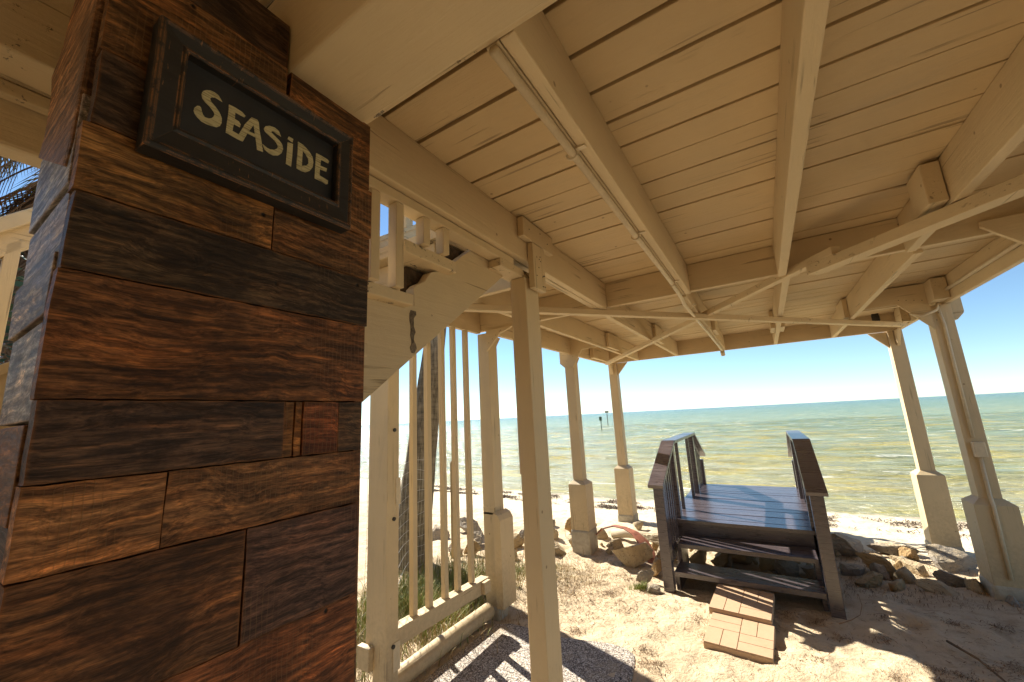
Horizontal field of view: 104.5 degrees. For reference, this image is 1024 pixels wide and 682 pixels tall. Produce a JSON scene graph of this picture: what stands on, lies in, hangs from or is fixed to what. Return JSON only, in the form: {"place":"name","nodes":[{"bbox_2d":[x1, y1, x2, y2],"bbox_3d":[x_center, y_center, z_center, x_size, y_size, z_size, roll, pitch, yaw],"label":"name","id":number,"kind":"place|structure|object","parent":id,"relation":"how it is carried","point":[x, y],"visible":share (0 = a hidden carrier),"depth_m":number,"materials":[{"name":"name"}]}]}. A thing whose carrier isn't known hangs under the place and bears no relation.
{"place":"outdoors","nodes":[
{"label":"outdoors","id":0,"kind":"place"},
{"bbox_2d":[0,158,1023,424],"label":"sky","id":1,"kind":"structure","parent":0,"point":[990,328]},
{"bbox_2d":[479,560,573,583],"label":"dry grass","id":2,"kind":"structure","parent":0,"point":[517,570],"depth_m":4.28,"materials":[{"name":"beige plant"}]},
{"bbox_2d":[512,550,636,617],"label":"dry grass","id":3,"kind":"structure","parent":0,"point":[566,566],"depth_m":4.01,"materials":[{"name":"beige plant"}]},
{"bbox_2d":[626,580,661,594],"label":"green grass","id":4,"kind":"structure","parent":0,"point":[636,585],"depth_m":3.67,"materials":[{"name":"green plant"}]},
{"bbox_2d":[356,479,1023,681],"bbox_3d":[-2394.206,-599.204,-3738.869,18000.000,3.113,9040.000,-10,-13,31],"label":"sand ground","id":5,"kind":"structure","parent":0,"point":[857,664],"depth_m":2.97,"materials":[{"name":"beige sand"}]},
{"bbox_2d":[0,252,26,364],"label":"hedge","id":6,"kind":"object","parent":5,"relation":"on","point":[18,283],"visible":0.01,"depth_m":3.16,"materials":[{"name":"green plant"}]},
{"bbox_2d":[0,207,33,354],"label":"side railing","id":7,"kind":"object","parent":5,"relation":"on","point":[15,236],"visible":0.16,"depth_m":1.65,"materials":[{"name":"beige paint"}]},
{"bbox_2d":[0,156,39,363],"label":"palm tree","id":8,"kind":"object","parent":5,"relation":"on","point":[27,202],"visible":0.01,"depth_m":4.58,"materials":[{"name":"green plant"}]},
{"bbox_2d":[0,0,371,681],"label":"clad column","id":9,"kind":"structure","parent":5,"relation":"on","point":[180,450],"depth_m":0.61,"materials":[{"name":"brown wood"}]},
{"bbox_2d":[135,15,352,233],"bbox_3d":[-0.464,-0.376,0.752,0.034,0.228,0.348,-10,-13,31],"label":"wall sign","id":10,"kind":"object","parent":9,"relation":"attached to","point":[211,113],"visible":1,"depth_m":0.71,"materials":[{"name":"black wood"}]},
{"bbox_2d":[0,188,502,428],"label":"staircase","id":11,"kind":"structure","parent":5,"relation":"on","point":[426,285],"depth_m":1.44,"materials":[{"name":"beige paint"}]},
{"bbox_2d":[404,216,412,227],"bbox_3d":[-0.562,-0.643,2.441,0.110,0.830,2.200,-10,-13,31],"label":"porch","id":12,"kind":"object","parent":11,"relation":"attached to","point":[408,222],"visible":0.04,"depth_m":2.31,"materials":[{"name":"beige paint"}]},
{"bbox_2d":[357,370,400,681],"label":"newel post","id":13,"kind":"object","parent":5,"relation":"on","point":[380,657],"visible":0.87,"depth_m":2.44,"materials":[{"name":"beige paint"}]},
{"bbox_2d":[398,327,490,645],"bbox_3d":[-0.511,0.900,2.990,0.115,2.120,0.974,-10,-13,31],"label":"balustrade","id":14,"kind":"object","parent":13,"relation":"attached to","point":[416,621],"visible":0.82,"depth_m":2.93,"materials":[{"name":"beige paint"}]},
{"bbox_2d":[359,457,424,645],"bbox_3d":[-1.044,1.862,3.657,0.120,1.440,1.785,-3,-11,2],"label":"wire fence","id":15,"kind":"object","parent":5,"relation":"on","point":[401,536],"visible":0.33,"depth_m":3.89,"materials":[{"name":"metal"}]},
{"bbox_2d":[398,327,446,571],"bbox_3d":[-0.241,-2.463,5.282,3.790,10.259,3.811,-10,-13,31],"label":"palm tree","id":16,"kind":"object","parent":5,"relation":"on","point":[404,538],"visible":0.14,"depth_m":4.71,"materials":[{"name":"grey plant"}]},
{"bbox_2d":[355,550,523,681],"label":"green grass","id":17,"kind":"structure","parent":5,"relation":"on","point":[421,602],"depth_m":3.47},
{"bbox_2d":[432,524,449,540],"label":"rock","id":18,"kind":"object","parent":5,"relation":"on","point":[436,532],"visible":0.48,"depth_m":5.79,"materials":[{"name":"grey stone"}]},
{"bbox_2d":[398,603,494,681],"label":"round log","id":19,"kind":"object","parent":5,"relation":"on","point":[418,663],"visible":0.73,"depth_m":2.70,"materials":[{"name":"beige paint"}]},
{"bbox_2d":[450,461,453,558],"bbox_3d":[-0.721,2.100,4.917,0.075,1.219,0.040,-10,-13,31],"label":"wooden stake","id":20,"kind":"object","parent":5,"relation":"on","point":[451,509],"visible":0.2,"depth_m":4.91,"materials":[{"name":"beige wood"}]},
{"bbox_2d":[448,544,462,554],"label":"rock","id":21,"kind":"object","parent":5,"relation":"on","point":[449,548],"visible":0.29,"depth_m":4.98,"materials":[{"name":"beige stone"}]},
{"bbox_2d":[460,517,466,531],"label":"rock","id":22,"kind":"object","parent":5,"relation":"on","point":[463,523],"visible":0.38,"depth_m":6.01,"materials":[{"name":"grey stone"}]},
{"bbox_2d":[464,539,479,554],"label":"rock","id":23,"kind":"object","parent":5,"relation":"on","point":[476,546],"visible":0.49,"depth_m":4.91,"materials":[{"name":"beige stone"}]},
{"bbox_2d":[474,531,482,546],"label":"rock","id":24,"kind":"object","parent":5,"relation":"on","point":[478,537],"visible":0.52,"depth_m":5.28,"materials":[{"name":"grey stone"}]},
{"bbox_2d":[355,533,601,681],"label":"dry grass","id":25,"kind":"structure","parent":5,"relation":"on","point":[443,627],"depth_m":3.36,"materials":[{"name":"beige plant"}]},
{"bbox_2d":[473,519,483,536],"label":"rock","id":26,"kind":"object","parent":5,"relation":"on","point":[476,527],"visible":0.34,"depth_m":5.68,"materials":[{"name":"grey stone"}]},
{"bbox_2d":[514,533,523,548],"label":"rock","id":27,"kind":"object","parent":5,"relation":"on","point":[517,540],"visible":0.53,"depth_m":5.19,"materials":[{"name":"brown stone"}]},
{"bbox_2d":[519,528,523,539],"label":"rock","id":28,"kind":"object","parent":5,"relation":"on","point":[521,532],"visible":0.16,"depth_m":5.43,"materials":[{"name":"grey stone"}]},
{"bbox_2d":[422,624,634,681],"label":"concrete pad","id":29,"kind":"object","parent":5,"relation":"on","point":[584,661],"visible":0.83,"depth_m":2.61,"materials":[{"name":"grey concrete"}]},
{"bbox_2d":[553,528,558,540],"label":"rock","id":30,"kind":"object","parent":5,"relation":"on","point":[556,534],"visible":0.4,"depth_m":5.36,"materials":[{"name":"stone"}]},
{"bbox_2d":[554,541,566,555],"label":"rock","id":31,"kind":"object","parent":5,"relation":"on","point":[559,549],"visible":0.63,"depth_m":4.83,"materials":[{"name":"stone"}]},
{"bbox_2d":[565,517,571,532],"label":"rock","id":32,"kind":"object","parent":5,"relation":"on","point":[568,525],"visible":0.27,"depth_m":5.64,"materials":[{"name":"stone"}]},
{"bbox_2d":[471,550,723,669],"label":"twig litter","id":33,"kind":"object","parent":5,"relation":"on","point":[596,599],"visible":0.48,"depth_m":3.51,"materials":[{"name":"brown wood"}]},
{"bbox_2d":[597,528,607,539],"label":"rock","id":34,"kind":"object","parent":5,"relation":"on","point":[603,534],"visible":0.87,"depth_m":5.19,"materials":[{"name":"stone"}]},
{"bbox_2d":[605,547,612,554],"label":"rock","id":35,"kind":"object","parent":5,"relation":"on","point":[609,550],"visible":0.86,"depth_m":4.71,"materials":[{"name":"stone"}]},
{"bbox_2d":[606,538,623,549],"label":"rock","id":36,"kind":"object","parent":5,"relation":"on","point":[616,544],"visible":0.8,"depth_m":4.82,"materials":[{"name":"stone"}]},
{"bbox_2d":[596,525,655,562],"bbox_3d":[1.334,2.332,4.639,0.206,0.272,0.860,4,-13,-32],"label":"palm sheath","id":37,"kind":"object","parent":5,"relation":"on","point":[638,537],"visible":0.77,"depth_m":4.57,"materials":[{"name":"red plant"}]},
{"bbox_2d":[611,529,649,538],"bbox_3d":[1.576,2.477,5.027,0.675,0.143,0.120,-12,-14,40],"label":"driftwood log","id":38,"kind":"object","parent":5,"relation":"on","point":[619,533],"visible":0.47,"depth_m":5.12,"materials":[{"name":"brown wood"}]},
{"bbox_2d":[612,542,652,567],"bbox_3d":[1.328,2.322,4.335,0.426,0.258,0.181,-26,-4,10],"label":"rock","id":39,"kind":"object","parent":5,"relation":"on","point":[634,556],"visible":1,"depth_m":4.27,"materials":[{"name":"stone"}]},
{"bbox_2d":[633,521,643,529],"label":"rock","id":40,"kind":"object","parent":5,"relation":"on","point":[638,525],"visible":0.98,"depth_m":5.46,"materials":[{"name":"stone"}]},
{"bbox_2d":[257,0,1023,681],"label":"raised deck","id":41,"kind":"structure","parent":5,"relation":"on","point":[615,186],"depth_m":1.66,"materials":[{"name":"beige paint"}]},
{"bbox_2d":[0,0,74,168],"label":"side beam","id":42,"kind":"structure","parent":41,"relation":"attached to","point":[32,35],"depth_m":0.84,"materials":[{"name":"beige paint"}]},
{"bbox_2d":[636,569,653,583],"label":"rock","id":43,"kind":"object","parent":5,"relation":"on","point":[646,575],"visible":0.91,"depth_m":3.85,"materials":[{"name":"grey stone"}]},
{"bbox_2d":[643,533,658,544],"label":"rock","id":44,"kind":"object","parent":5,"relation":"on","point":[652,537],"visible":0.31,"depth_m":4.74,"materials":[{"name":"stone"}]},
{"bbox_2d":[646,583,660,593],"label":"rock","id":45,"kind":"object","parent":5,"relation":"on","point":[653,588],"visible":0.83,"depth_m":3.60,"materials":[{"name":"beige stone"}]},
{"bbox_2d":[651,543,658,549],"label":"rock","id":46,"kind":"object","parent":5,"relation":"on","point":[654,546],"visible":0.27,"depth_m":4.73,"materials":[{"name":"beige stone"}]},
{"bbox_2d":[651,556,661,576],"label":"rock","id":47,"kind":"object","parent":5,"relation":"on","point":[656,568],"visible":0.62,"depth_m":4.02,"materials":[{"name":"beige stone"}]},
{"bbox_2d":[656,547,674,559],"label":"rock","id":48,"kind":"object","parent":5,"relation":"on","point":[658,553],"visible":0.15,"depth_m":4.38,"materials":[{"name":"stone"}]},
{"bbox_2d":[689,550,706,564],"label":"rock","id":49,"kind":"object","parent":5,"relation":"on","point":[697,556],"visible":0.59,"depth_m":4.21,"materials":[{"name":"stone"}]},
{"bbox_2d":[434,485,969,539],"bbox_3d":[3.565,2.962,6.932,16.213,0.213,1.640,-10,-13,33],"label":"seaweed wrack","id":50,"kind":"object","parent":5,"relation":"on","point":[613,501],"visible":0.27,"depth_m":7.27,"materials":[{"name":"brown plant"}]},
{"bbox_2d":[710,552,728,566],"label":"rock","id":51,"kind":"object","parent":5,"relation":"on","point":[719,560],"visible":0.73,"depth_m":4.16,"materials":[{"name":"stone"}]},
{"bbox_2d":[727,556,732,567],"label":"rock","id":52,"kind":"object","parent":5,"relation":"on","point":[729,564],"visible":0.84,"depth_m":4.14,"materials":[{"name":"stone"}]},
{"bbox_2d":[703,612,775,662],"bbox_3d":[1.594,2.066,2.768,0.405,0.050,0.440,-9,-11,33],"label":"paver","id":53,"kind":"object","parent":5,"relation":"on","point":[754,641],"visible":0.98,"depth_m":2.71,"materials":[{"name":"stone"}]},
{"bbox_2d":[709,583,774,624],"bbox_3d":[1.838,2.089,3.159,0.415,0.050,0.480,-9,-11,34],"label":"paver","id":54,"kind":"object","parent":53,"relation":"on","point":[745,603],"visible":1,"depth_m":3.11,"materials":[{"name":"stone"}]},
{"bbox_2d":[729,554,752,564],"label":"rock","id":55,"kind":"object","parent":5,"relation":"on","point":[742,559],"visible":0.59,"depth_m":4.16,"materials":[{"name":"stone"}]},
{"bbox_2d":[647,430,846,619],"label":"step bridge","id":56,"kind":"structure","parent":5,"relation":"on","point":[784,523],"depth_m":3.82,"materials":[{"name":"brown paint"}]},
{"bbox_2d":[759,557,774,571],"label":"rock","id":57,"kind":"object","parent":5,"relation":"on","point":[765,564],"visible":0.49,"depth_m":3.98,"materials":[{"name":"stone"}]},
{"bbox_2d":[524,578,1023,681],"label":"weed clumps","id":58,"kind":"object","parent":5,"relation":"on","point":[898,677],"visible":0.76,"depth_m":2.56,"materials":[{"name":"beige plant"}]},
{"bbox_2d":[774,559,798,576],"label":"rock","id":59,"kind":"object","parent":5,"relation":"on","point":[786,568],"visible":0.74,"depth_m":3.84,"materials":[{"name":"grey stone"}]},
{"bbox_2d":[800,564,815,579],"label":"rock","id":60,"kind":"object","parent":5,"relation":"on","point":[808,570],"visible":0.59,"depth_m":3.75,"materials":[{"name":"grey stone"}]},
{"bbox_2d":[831,533,862,556],"bbox_3d":[3.566,2.238,4.257,0.397,0.297,0.276,11,4,22],"label":"rock","id":61,"kind":"object","parent":5,"relation":"on","point":[843,545],"visible":0.62,"depth_m":4.20,"materials":[{"name":"grey stone"}]},
{"bbox_2d":[839,594,861,623],"bbox_3d":[2.479,1.965,2.891,0.236,0.163,0.044,0,-11,-14],"label":"twig","id":62,"kind":"object","parent":5,"relation":"on","point":[855,617],"visible":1,"depth_m":2.87,"materials":[{"name":"brown wood"}]},
{"bbox_2d":[839,562,865,575],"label":"rock","id":63,"kind":"object","parent":5,"relation":"on","point":[848,569],"visible":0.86,"depth_m":3.76,"materials":[{"name":"grey stone"}]},
{"bbox_2d":[854,571,882,587],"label":"rock","id":64,"kind":"object","parent":5,"relation":"on","point":[872,579],"visible":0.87,"depth_m":3.50,"materials":[{"name":"stone"}]},
{"bbox_2d":[855,552,895,579],"bbox_3d":[3.500,2.141,3.766,0.145,0.204,0.341,5,-14,-37],"label":"rock","id":65,"kind":"object","parent":5,"relation":"on","point":[868,559],"visible":0.52,"depth_m":3.78,"materials":[{"name":"brown stone"}]},
{"bbox_2d":[870,563,890,580],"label":"rock","id":66,"kind":"object","parent":5,"relation":"on","point":[879,568],"visible":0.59,"depth_m":3.69,"materials":[{"name":"grey stone"}]},
{"bbox_2d":[866,542,918,555],"bbox_3d":[3.961,2.171,4.120,0.116,0.132,0.400,6,-14,-38],"label":"rock","id":67,"kind":"object","parent":5,"relation":"on","point":[887,548],"visible":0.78,"depth_m":4.12,"materials":[{"name":"beige stone"}]},
{"bbox_2d":[888,578,905,591],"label":"rock","id":68,"kind":"object","parent":5,"relation":"on","point":[896,585],"visible":0.81,"depth_m":3.39,"materials":[{"name":"grey stone"}]},
{"bbox_2d":[893,559,902,569],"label":"rock","id":69,"kind":"object","parent":5,"relation":"on","point":[897,564],"visible":0.45,"depth_m":3.77,"materials":[{"name":"beige stone"}]},
{"bbox_2d":[893,566,915,583],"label":"rock","id":70,"kind":"object","parent":5,"relation":"on","point":[905,574],"visible":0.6,"depth_m":3.50,"materials":[{"name":"stone"}]},
{"bbox_2d":[888,555,928,577],"bbox_3d":[3.731,2.120,3.724,0.131,0.124,0.325,-29,11,-21],"label":"rock","id":71,"kind":"object","parent":5,"relation":"on","point":[916,568],"visible":0.77,"depth_m":3.67,"materials":[{"name":"stone"}]},
{"bbox_2d":[898,546,918,561],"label":"rock","id":72,"kind":"object","parent":5,"relation":"on","point":[908,552],"visible":0.89,"depth_m":3.97,"materials":[{"name":"beige stone"}]},
{"bbox_2d":[836,549,1023,612],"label":"seaweed litter","id":73,"kind":"object","parent":5,"relation":"on","point":[918,587],"visible":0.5,"depth_m":3.29,"materials":[{"name":"brown plant"}]},
{"bbox_2d":[915,578,960,596],"bbox_3d":[3.522,2.049,3.240,0.184,0.111,0.324,-5,3,-26],"label":"rock","id":74,"kind":"object","parent":5,"relation":"on","point":[928,585],"visible":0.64,"depth_m":3.27,"materials":[{"name":"stone"}]},
{"bbox_2d":[932,569,965,587],"bbox_3d":[3.804,2.085,3.400,0.179,0.168,0.281,-16,14,-26],"label":"rock","id":75,"kind":"object","parent":5,"relation":"on","point":[948,578],"visible":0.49,"depth_m":3.41,"materials":[{"name":"grey stone"}]},
{"bbox_2d":[925,544,977,572],"bbox_3d":[4.143,2.094,3.700,0.347,0.304,0.208,-10,-13,33],"label":"rock","id":76,"kind":"object","parent":5,"relation":"on","point":[949,559],"visible":0.76,"depth_m":3.70,"materials":[{"name":"grey stone"}]},
{"bbox_2d":[964,579,985,594],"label":"rock","id":77,"kind":"object","parent":5,"relation":"on","point":[975,585],"visible":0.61,"depth_m":3.20,"materials":[{"name":"stone"}]},
{"bbox_2d":[946,640,1005,681],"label":"twig","id":78,"kind":"object","parent":5,"relation":"on","point":[973,656],"visible":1,"depth_m":2.40,"materials":[{"name":"brown wood"}]},
{"bbox_2d":[1005,595,1020,607],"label":"rock","id":79,"kind":"object","parent":5,"relation":"on","point":[1011,600],"visible":0.91,"depth_m":2.94,"materials":[{"name":"grey stone"}]},
{"bbox_2d":[360,392,1023,523],"bbox_3d":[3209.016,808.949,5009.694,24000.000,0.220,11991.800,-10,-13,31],"label":"sea water","id":80,"kind":"structure","parent":0,"point":[864,454],"depth_m":18.32,"materials":[{"name":"liquid"}]},
{"bbox_2d":[558,565,1023,681],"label":"twig litter","id":81,"kind":"object","parent":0,"point":[801,630],"visible":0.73,"depth_m":2.76,"materials":[{"name":"brown wood"}]}
]}

